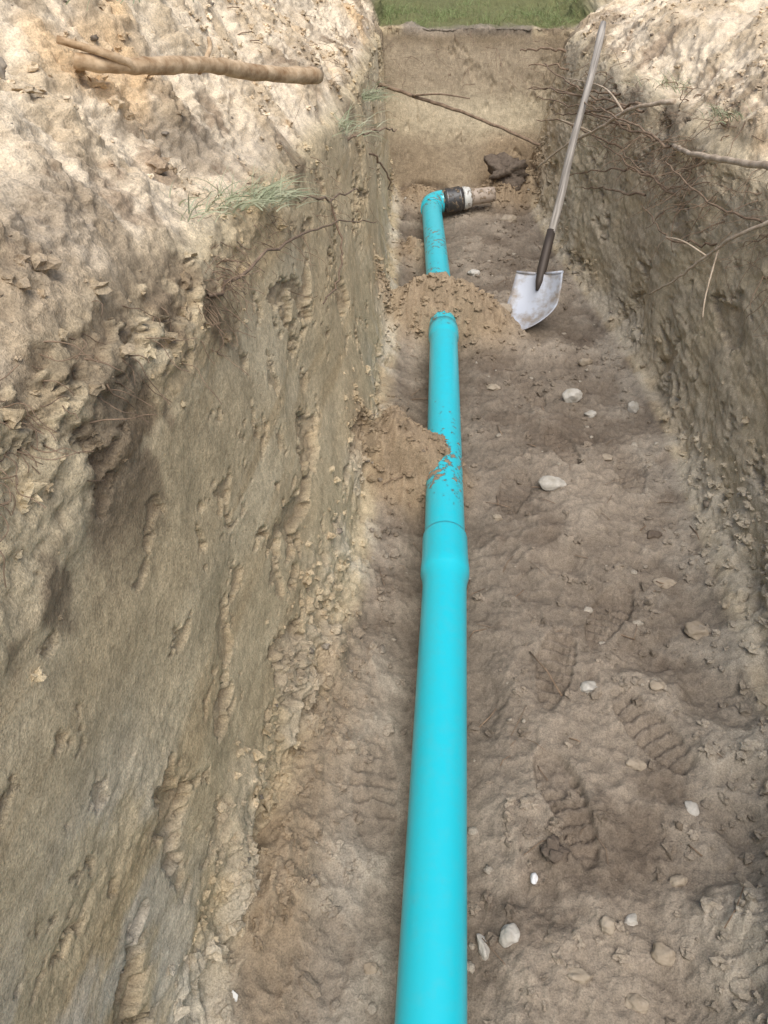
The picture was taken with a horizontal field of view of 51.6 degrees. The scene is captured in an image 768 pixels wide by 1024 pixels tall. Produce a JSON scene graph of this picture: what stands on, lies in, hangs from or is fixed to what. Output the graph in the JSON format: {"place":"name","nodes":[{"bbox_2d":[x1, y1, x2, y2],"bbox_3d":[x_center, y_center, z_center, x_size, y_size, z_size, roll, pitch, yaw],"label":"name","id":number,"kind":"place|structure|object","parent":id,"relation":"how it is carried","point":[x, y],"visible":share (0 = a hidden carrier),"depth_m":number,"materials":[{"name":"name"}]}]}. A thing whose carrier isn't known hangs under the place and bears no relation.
{"place":"outdoors","nodes":[
{"label":"outdoors","id":0,"kind":"place"},
{"bbox_2d":[0,0,767,1023],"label":"dirt trench","id":1,"kind":"object","parent":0,"point":[178,562],"visible":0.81,"depth_m":1.64,"materials":[{"name":"soil"}]},
{"bbox_2d":[0,57,6,79],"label":"stone","id":2,"kind":"object","parent":1,"relation":"on","point":[3,65],"visible":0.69,"depth_m":1.16,"materials":[{"name":"beige stone"}]},
{"bbox_2d":[65,0,193,9],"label":"grass tuft","id":3,"kind":"object","parent":1,"relation":"on","point":[116,0],"visible":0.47,"depth_m":1.46,"materials":[{"name":"green plant"}]},
{"bbox_2d":[56,35,323,84],"bbox_3d":[-0.318,-0.890,1.581,0.078,0.174,0.770,18,41,22],"label":"tree branch","id":4,"kind":"object","parent":1,"relation":"on","point":[97,59],"visible":1,"depth_m":1.45,"materials":[{"name":"brown wood"}]},
{"bbox_2d":[169,181,238,227],"bbox_3d":[-0.338,-0.515,1.314,0.213,0.055,0.187,2,37,3],"label":"grass tuft","id":5,"kind":"object","parent":1,"relation":"on","point":[205,209],"visible":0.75,"depth_m":1.33,"materials":[{"name":"plant"}]},
{"bbox_2d":[232,990,237,1001],"bbox_3d":[-0.246,0.797,1.290,0.015,0.014,0.033,2,37,3],"label":"plastic scrap","id":6,"kind":"object","parent":1,"relation":"on","point":[235,995],"visible":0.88,"depth_m":1.29,"materials":[{"name":"white plastic"}]},
{"bbox_2d":[185,164,298,218],"bbox_3d":[-0.274,-0.618,1.491,0.250,0.098,0.306,-12,39,-16],"label":"grass tuft","id":7,"kind":"object","parent":1,"relation":"on","point":[237,197],"visible":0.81,"depth_m":1.52,"materials":[{"name":"green plant"}]},
{"bbox_2d":[227,160,333,219],"bbox_3d":[-0.238,-0.703,1.675,0.235,0.098,0.289,-17,40,-21],"label":"grass tuft","id":8,"kind":"object","parent":1,"relation":"on","point":[278,194],"visible":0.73,"depth_m":1.66,"materials":[{"name":"green plant"}]},
{"bbox_2d":[332,104,400,142],"bbox_3d":[-0.141,-1.324,2.636,0.423,0.127,0.374,2,37,3],"label":"grass tuft","id":9,"kind":"object","parent":1,"relation":"on","point":[348,124],"visible":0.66,"depth_m":2.65,"materials":[{"name":"green plant"}]},
{"bbox_2d":[364,962,378,973],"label":"stone","id":10,"kind":"object","parent":1,"relation":"on","point":[371,967],"visible":1,"depth_m":1.37,"materials":[{"name":"beige stone"}]},
{"bbox_2d":[361,76,398,103],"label":"grass tuft","id":11,"kind":"object","parent":1,"relation":"on","point":[371,97],"visible":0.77,"depth_m":3.41,"materials":[{"name":"green plant"}]},
{"bbox_2d":[0,0,767,1023],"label":"dirt clods","id":12,"kind":"object","parent":1,"relation":"on","point":[218,952],"visible":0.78,"depth_m":1.65,"materials":[{"name":"soil"}]},
{"bbox_2d":[0,2,767,587],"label":"tree roots","id":13,"kind":"object","parent":1,"relation":"on","point":[598,138],"visible":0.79,"depth_m":2.54,"materials":[{"name":"brown wood"}]},
{"bbox_2d":[10,0,767,1015],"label":"gravel","id":14,"kind":"structure","parent":1,"relation":"on","point":[372,1006],"depth_m":1.98,"materials":[{"name":"stone"}]},
{"bbox_2d":[394,186,495,1023],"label":"sewer pipe","id":15,"kind":"object","parent":1,"relation":"on","point":[432,977],"visible":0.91,"depth_m":1.62,"materials":[{"name":"teal plastic"}]},
{"bbox_2d":[377,82,540,145],"bbox_3d":[0.359,-2.087,4.148,1.019,0.203,0.045,23,43,27],"label":"tree branch","id":16,"kind":"object","parent":1,"relation":"attached to","point":[414,96],"visible":0.98,"depth_m":4.13,"materials":[{"name":"brown wood"}]},
{"bbox_2d":[467,269,479,275],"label":"stone","id":17,"kind":"object","parent":1,"relation":"on","point":[472,272],"visible":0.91,"depth_m":3.95,"materials":[{"name":"stone"}]},
{"bbox_2d":[378,0,583,27],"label":"grass","id":18,"kind":"structure","parent":1,"relation":"on","point":[391,10],"depth_m":5.08,"materials":[{"name":"green plant"}]},
{"bbox_2d":[476,933,489,960],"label":"stone","id":19,"kind":"object","parent":1,"relation":"on","point":[483,950],"visible":0.97,"depth_m":1.39,"materials":[{"name":"stone"}]},
{"bbox_2d":[486,384,500,390],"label":"stone","id":20,"kind":"object","parent":1,"relation":"on","point":[494,387],"visible":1,"depth_m":3.04,"materials":[{"name":"beige stone"}]},
{"bbox_2d":[227,6,762,964],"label":"twig litter","id":21,"kind":"object","parent":1,"relation":"on","point":[533,564],"visible":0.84,"depth_m":2.12,"materials":[{"name":"brown plant"}]},
{"bbox_2d":[493,514,502,520],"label":"stone","id":22,"kind":"object","parent":1,"relation":"on","point":[497,517],"visible":1,"depth_m":2.37,"materials":[{"name":"beige stone"}]},
{"bbox_2d":[483,152,528,190],"bbox_3d":[0.755,-2.052,4.848,0.300,0.246,0.216,2,37,2],"label":"dirt clod","id":23,"kind":"object","parent":1,"relation":"on","point":[504,167],"visible":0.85,"depth_m":4.79,"materials":[{"name":"brown soil"}]},
{"bbox_2d":[500,303,512,312],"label":"stone","id":24,"kind":"object","parent":1,"relation":"on","point":[508,307],"visible":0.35,"depth_m":3.42,"materials":[{"name":"beige stone"}]},
{"bbox_2d":[500,214,516,222],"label":"stone","id":25,"kind":"object","parent":1,"relation":"on","point":[512,218],"visible":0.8,"depth_m":4.60,"materials":[{"name":"beige stone"}]},
{"bbox_2d":[499,923,519,947],"bbox_3d":[0.221,0.745,1.398,0.036,0.028,0.044,6,38,8],"label":"stone","id":26,"kind":"object","parent":1,"relation":"on","point":[509,934],"visible":1,"depth_m":1.39,"materials":[{"name":"stone"}]},
{"bbox_2d":[530,873,537,883],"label":"stone","id":27,"kind":"object","parent":1,"relation":"on","point":[534,878],"visible":1,"depth_m":1.48,"materials":[{"name":"white stone"}]},
{"bbox_2d":[538,475,566,491],"bbox_3d":[0.530,-0.090,2.500,0.090,0.054,0.061,3,37,4],"label":"stone","id":28,"kind":"object","parent":1,"relation":"on","point":[548,483],"visible":0.91,"depth_m":2.48,"materials":[{"name":"stone"}]},
{"bbox_2d":[540,834,570,863],"bbox_3d":[0.327,0.649,1.516,0.055,0.032,0.050,-19,41,-24],"label":"dirt clod","id":29,"kind":"object","parent":1,"relation":"on","point":[553,850],"visible":1,"depth_m":1.51,"materials":[{"name":"brown soil"}]},
{"bbox_2d":[507,21,605,329],"bbox_3d":[0.781,-1.458,3.434,0.236,1.440,0.063,12,-5,35],"label":"shovel","id":30,"kind":"object","parent":1,"relation":"on","point":[533,300],"visible":0.95,"depth_m":3.42,"materials":[{"name":"metal"}]},
{"bbox_2d":[562,388,582,402],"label":"stone","id":31,"kind":"object","parent":1,"relation":"on","point":[572,395],"visible":0.97,"depth_m":2.94,"materials":[{"name":"stone"}]},
{"bbox_2d":[567,966,593,983],"bbox_3d":[0.332,0.786,1.343,0.043,0.023,0.027,14,39,18],"label":"stone","id":32,"kind":"object","parent":1,"relation":"on","point":[580,975],"visible":1,"depth_m":1.34,"materials":[{"name":"beige stone"}]},
{"bbox_2d":[578,358,592,366],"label":"stone","id":33,"kind":"object","parent":1,"relation":"on","point":[582,362],"visible":0.99,"depth_m":3.17,"materials":[{"name":"beige stone"}]},
{"bbox_2d":[580,681,597,692],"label":"stone","id":34,"kind":"object","parent":1,"relation":"on","point":[587,686],"visible":0.88,"depth_m":1.85,"materials":[{"name":"stone"}]},
{"bbox_2d":[584,410,596,417],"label":"stone","id":35,"kind":"object","parent":1,"relation":"on","point":[590,413],"visible":0.99,"depth_m":2.88,"materials":[{"name":"stone"}]},
{"bbox_2d":[537,78,675,167],"bbox_3d":[0.909,-1.652,3.493,0.147,0.483,1.134,-6,38,-8],"label":"tree branch","id":36,"kind":"object","parent":1,"relation":"attached to","point":[651,104],"visible":0.87,"depth_m":3.29,"materials":[{"name":"brown wood"}]},
{"bbox_2d":[599,915,614,935],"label":"stone","id":37,"kind":"object","parent":1,"relation":"on","point":[607,924],"visible":1,"depth_m":1.39,"materials":[{"name":"beige stone"}]},
{"bbox_2d":[602,453,612,460],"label":"stone","id":38,"kind":"object","parent":1,"relation":"on","point":[607,457],"visible":1,"depth_m":2.62,"materials":[{"name":"beige stone"}]},
{"bbox_2d":[624,913,637,925],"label":"stone","id":39,"kind":"object","parent":1,"relation":"on","point":[630,919],"visible":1,"depth_m":1.42,"materials":[{"name":"stone"}]},
{"bbox_2d":[627,401,638,413],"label":"stone","id":40,"kind":"object","parent":1,"relation":"on","point":[632,406],"visible":1,"depth_m":2.88,"materials":[{"name":"stone"}]},
{"bbox_2d":[626,758,646,770],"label":"stone","id":41,"kind":"object","parent":1,"relation":"on","point":[637,764],"visible":1,"depth_m":1.68,"materials":[{"name":"beige stone"}]},
{"bbox_2d":[625,993,648,1013],"bbox_3d":[0.417,0.812,1.311,0.040,0.022,0.029,7,38,9],"label":"stone","id":42,"kind":"object","parent":1,"relation":"on","point":[637,1003],"visible":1,"depth_m":1.31,"materials":[{"name":"beige stone"}]},
{"bbox_2d":[647,530,661,538],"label":"stone","id":43,"kind":"object","parent":1,"relation":"on","point":[651,534],"visible":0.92,"depth_m":2.29,"materials":[{"name":"stone"}]},
{"bbox_2d":[649,679,665,690],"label":"stone","id":44,"kind":"object","parent":1,"relation":"on","point":[654,685],"visible":1,"depth_m":1.83,"materials":[{"name":"beige stone"}]},
{"bbox_2d":[621,60,695,94],"bbox_3d":[1.185,-1.763,3.197,0.397,0.110,0.389,29,46,33],"label":"grass tuft","id":45,"kind":"object","parent":1,"relation":"on","point":[667,81],"visible":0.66,"depth_m":3.23,"materials":[{"name":"plant"}]},
{"bbox_2d":[650,941,675,966],"bbox_3d":[0.483,0.763,1.370,0.043,0.030,0.037,13,39,16],"label":"stone","id":46,"kind":"object","parent":1,"relation":"on","point":[662,953],"visible":1,"depth_m":1.36,"materials":[{"name":"beige stone"}]},
{"bbox_2d":[653,577,676,588],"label":"stone","id":47,"kind":"object","parent":1,"relation":"on","point":[667,582],"visible":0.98,"depth_m":2.14,"materials":[{"name":"beige stone"}]},
{"bbox_2d":[669,874,687,886],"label":"stone","id":48,"kind":"object","parent":1,"relation":"on","point":[677,880],"visible":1,"depth_m":1.48,"materials":[{"name":"beige stone"}]},
{"bbox_2d":[684,801,699,816],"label":"stone","id":49,"kind":"object","parent":1,"relation":"on","point":[692,808],"visible":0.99,"depth_m":1.59,"materials":[{"name":"stone"}]},
{"bbox_2d":[684,620,709,639],"bbox_3d":[0.782,0.299,1.987,0.061,0.040,0.059,7,38,9],"label":"stone","id":50,"kind":"object","parent":1,"relation":"on","point":[693,630],"visible":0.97,"depth_m":1.97,"materials":[{"name":"beige stone"}]},
{"bbox_2d":[648,220,767,317],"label":"tree branch","id":51,"kind":"object","parent":1,"relation":"attached to","point":[750,229],"visible":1,"depth_m":2.33,"materials":[{"name":"brown wood"}]},
{"bbox_2d":[685,97,751,123],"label":"grass tuft","id":52,"kind":"object","parent":1,"relation":"on","point":[716,109],"visible":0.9,"depth_m":2.55,"materials":[{"name":"green plant"}]},
{"bbox_2d":[671,144,767,169],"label":"tree branch","id":53,"kind":"object","parent":1,"relation":"attached to","point":[733,161],"visible":0.97,"depth_m":2.37,"materials":[{"name":"brown wood"}]}
]}

